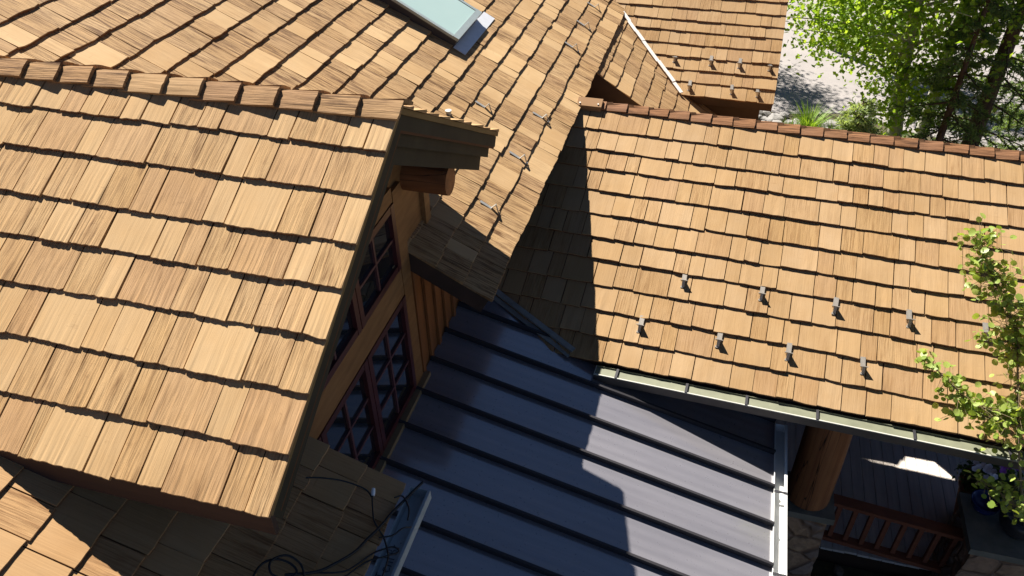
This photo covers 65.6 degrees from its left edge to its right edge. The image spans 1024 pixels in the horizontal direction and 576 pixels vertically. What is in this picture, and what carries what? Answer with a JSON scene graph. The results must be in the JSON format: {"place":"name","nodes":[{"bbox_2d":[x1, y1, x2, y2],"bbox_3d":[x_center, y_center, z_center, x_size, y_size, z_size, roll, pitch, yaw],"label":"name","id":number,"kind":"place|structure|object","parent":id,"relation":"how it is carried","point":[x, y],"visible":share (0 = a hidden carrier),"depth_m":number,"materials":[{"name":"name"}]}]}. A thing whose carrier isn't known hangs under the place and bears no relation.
{"place":"outdoors","nodes":[
{"label":"outdoors","id":0,"kind":"place"},
{"bbox_2d":[770,111,960,575],"bbox_3d":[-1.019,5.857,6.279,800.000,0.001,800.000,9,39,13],"label":"ground","id":1,"kind":"structure","parent":0,"point":[821,568],"depth_m":9.38,"materials":[{"name":"soil"}]},
{"bbox_2d":[0,0,1023,575],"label":"timber house","id":2,"kind":"structure","parent":1,"relation":"on","point":[568,286],"depth_m":6.37,"materials":[{"name":"brown wood"}]},
{"bbox_2d":[252,554,304,575],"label":"heating cable","id":3,"kind":"object","parent":2,"relation":"on","point":[276,558],"visible":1,"depth_m":4.09,"materials":[{"name":"black rubber"}]},
{"bbox_2d":[306,477,371,496],"bbox_3d":[-0.980,1.117,4.527,0.354,0.190,0.056,-1,38,0],"label":"heating cable","id":4,"kind":"object","parent":2,"relation":"on","point":[342,481],"visible":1,"depth_m":4.54,"materials":[{"name":"black rubber"}]},
{"bbox_2d":[323,290,361,390],"bbox_3d":[-1.132,0.276,4.931,0.041,0.568,0.720,9,39,13],"label":"window","id":5,"kind":"structure","parent":2,"relation":"in","point":[352,327],"depth_m":5.19,"materials":[{"name":"red paint"}]},
{"bbox_2d":[319,358,383,468],"bbox_3d":[-1.115,1.093,5.577,0.041,0.988,0.720,9,39,13],"label":"window","id":6,"kind":"structure","parent":2,"relation":"in","point":[352,430],"depth_m":5.59,"materials":[{"name":"glass"}]},
{"bbox_2d":[284,482,422,575],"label":"heating cable","id":7,"kind":"object","parent":2,"relation":"on","point":[361,545],"visible":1,"depth_m":4.34,"materials":[{"name":"black rubber"}]},
{"bbox_2d":[316,546,399,575],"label":"heating cable","id":8,"kind":"object","parent":2,"relation":"on","point":[359,566],"visible":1,"depth_m":4.30,"materials":[{"name":"black rubber"}]},
{"bbox_2d":[355,203,401,328],"bbox_3d":[-0.940,-0.162,5.480,0.041,0.568,0.715,9,39,13],"label":"window","id":9,"kind":"structure","parent":2,"relation":"in","point":[377,273],"depth_m":5.53,"materials":[{"name":"glass"}]},
{"bbox_2d":[371,488,388,575],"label":"heating cable","id":10,"kind":"object","parent":2,"relation":"on","point":[373,494],"visible":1,"depth_m":4.46,"materials":[{"name":"black plastic"}]},
{"bbox_2d":[366,295,416,449],"bbox_3d":[-0.923,0.656,6.126,0.041,0.988,0.715,9,39,13],"label":"window","id":11,"kind":"structure","parent":2,"relation":"in","point":[390,360],"depth_m":6.14,"materials":[{"name":"glass"}]},
{"bbox_2d":[379,526,411,537],"bbox_3d":[-0.656,1.389,4.496,0.203,0.076,0.027,-24,44,-26],"label":"heating cable","id":12,"kind":"object","parent":2,"relation":"on","point":[395,533],"visible":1,"depth_m":4.48,"materials":[{"name":"black rubber"}]},
{"bbox_2d":[394,495,409,520],"bbox_3d":[-0.624,1.272,4.623,0.059,0.082,0.146,-25,44,-27],"label":"heating cable","id":13,"kind":"object","parent":2,"relation":"on","point":[407,505],"visible":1,"depth_m":4.63,"materials":[{"name":"black rubber"}]},
{"bbox_2d":[763,111,771,116],"bbox_3d":[5.932,-4.082,18.570,0.223,0.198,0.355,-23,43,-25],"label":"border rock","id":14,"kind":"object","parent":1,"relation":"on","point":[766,113],"visible":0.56,"depth_m":18.46,"materials":[{"name":"grey stone"}]},
{"bbox_2d":[765,117,773,121],"bbox_3d":[5.934,-3.852,18.286,0.231,0.124,0.219,-12,40,-14],"label":"border rock","id":15,"kind":"object","parent":1,"relation":"on","point":[770,119],"visible":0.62,"depth_m":18.24,"materials":[{"name":"grey stone"}]},
{"bbox_2d":[768,113,784,121],"bbox_3d":[6.117,-3.927,18.384,0.348,0.174,0.368,-11,39,-12],"label":"border rock","id":16,"kind":"object","parent":1,"relation":"on","point":[776,116],"visible":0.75,"depth_m":18.30,"materials":[{"name":"grey stone"}]},
{"bbox_2d":[780,112,788,118],"bbox_3d":[6.334,-4.016,18.478,0.219,0.146,0.241,13,40,17],"label":"border rock","id":17,"kind":"object","parent":1,"relation":"on","point":[784,115],"visible":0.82,"depth_m":18.41,"materials":[{"name":"grey stone"}]},
{"bbox_2d":[783,116,799,123],"bbox_3d":[6.137,-3.437,17.451,0.730,0.455,0.759,23,45,28],"label":"grass tuft","id":18,"kind":"object","parent":1,"relation":"on","point":[792,121],"visible":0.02,"depth_m":17.57,"materials":[{"name":"green plant"}]},
{"bbox_2d":[783,471,834,575],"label":"stone pier","id":19,"kind":"structure","parent":1,"relation":"on","point":[805,530],"depth_m":8.19,"materials":[{"name":"grey stone"}]},
{"bbox_2d":[787,425,852,510],"bbox_3d":[3.013,1.450,7.617,0.432,1.682,0.437,9,39,13],"label":"log post","id":20,"kind":"object","parent":19,"relation":"on","point":[817,467],"visible":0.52,"depth_m":7.66,"materials":[{"name":"brown wood"}]},
{"bbox_2d":[788,100,839,126],"bbox_3d":[6.532,-3.618,17.425,1.094,0.759,1.084,28,47,32],"label":"grass tuft","id":21,"kind":"object","parent":1,"relation":"on","point":[806,120],"visible":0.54,"depth_m":17.49,"materials":[{"name":"green plant"}]},
{"bbox_2d":[817,116,847,129],"bbox_3d":[6.930,-3.247,17.067,0.892,0.607,0.916,-22,43,-24],"label":"grass tuft","id":22,"kind":"object","parent":1,"relation":"on","point":[828,126],"visible":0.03,"depth_m":17.15,"materials":[{"name":"green plant"}]},
{"bbox_2d":[826,119,838,127],"bbox_3d":[7.276,-3.723,18.096,0.389,0.188,0.326,6,39,9],"label":"border rock","id":23,"kind":"object","parent":1,"relation":"on","point":[832,122],"visible":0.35,"depth_m":18.00,"materials":[{"name":"grey stone"}]},
{"bbox_2d":[828,97,881,134],"bbox_3d":[5.443,-1.672,13.096,2.235,3.283,2.307,-7,39,-8],"label":"shrub","id":24,"kind":"object","parent":1,"relation":"on","point":[856,122],"visible":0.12,"depth_m":12.07,"materials":[{"name":"green plant"}]},
{"bbox_2d":[775,419,1023,575],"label":"porch deck","id":25,"kind":"structure","parent":1,"relation":"on","point":[914,481],"depth_m":9.86,"materials":[{"name":"grey wood"}]},
{"bbox_2d":[952,460,1023,514],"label":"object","id":26,"kind":"object","parent":25,"relation":"on","point":[987,470],"visible":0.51,"depth_m":8.95,"materials":[{"name":"green plant"}]},
{"bbox_2d":[783,0,1023,137],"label":"aspen tree","id":27,"kind":"object","parent":1,"relation":"on","point":[906,41],"visible":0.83,"depth_m":12.91,"materials":[{"name":"green plant"}]},
{"bbox_2d":[880,0,1023,150],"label":"spruce tree","id":28,"kind":"object","parent":1,"relation":"on","point":[1017,69],"visible":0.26,"depth_m":12.87,"materials":[{"name":"green plant"}]},
{"bbox_2d":[893,0,1015,144],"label":"spruce tree","id":29,"kind":"object","parent":1,"relation":"on","point":[956,94],"visible":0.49,"depth_m":12.36,"materials":[{"name":"green plant"}]},
{"bbox_2d":[915,0,1011,138],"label":"aspen tree","id":30,"kind":"object","parent":1,"relation":"on","point":[928,107],"visible":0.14,"depth_m":13.46,"materials":[{"name":"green plant"}]},
{"bbox_2d":[914,213,1023,524],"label":"aspen tree","id":31,"kind":"object","parent":1,"relation":"on","point":[1009,411],"visible":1,"depth_m":6.28,"materials":[{"name":"green plant"}]},
{"bbox_2d":[929,492,1023,575],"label":"stone pier","id":32,"kind":"structure","parent":1,"relation":"on","point":[988,546],"depth_m":8.24,"materials":[{"name":"grey stone"}]},
{"bbox_2d":[822,493,962,573],"bbox_3d":[4.123,2.724,8.836,1.547,0.715,0.135,12,40,17],"label":"porch railing","id":33,"kind":"object","parent":32,"relation":"attached to","point":[938,530],"visible":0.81,"depth_m":8.75,"materials":[{"name":"brown wood"}]},
{"bbox_2d":[971,489,1000,514],"bbox_3d":[4.995,2.288,8.395,0.300,0.133,0.300,9,39,13],"label":"flower pot","id":34,"kind":"object","parent":32,"relation":"on","point":[979,504],"visible":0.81,"depth_m":8.40,"materials":[{"name":"ceramic"}]},
{"bbox_2d":[999,499,1023,540],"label":"round pot","id":35,"kind":"object","parent":32,"relation":"on","point":[1011,530],"visible":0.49,"depth_m":8.06,"materials":[{"name":"ceramic"}]},
{"bbox_2d":[932,27,1023,149],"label":"spruce tree","id":36,"kind":"object","parent":1,"relation":"on","point":[1014,125],"visible":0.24,"depth_m":14.83,"materials":[{"name":"green plant"}]},
{"bbox_2d":[771,0,1023,150],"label":"driveway","id":37,"kind":"structure","parent":0,"point":[828,90],"depth_m":20.01,"materials":[{"name":"concrete"}]}
]}

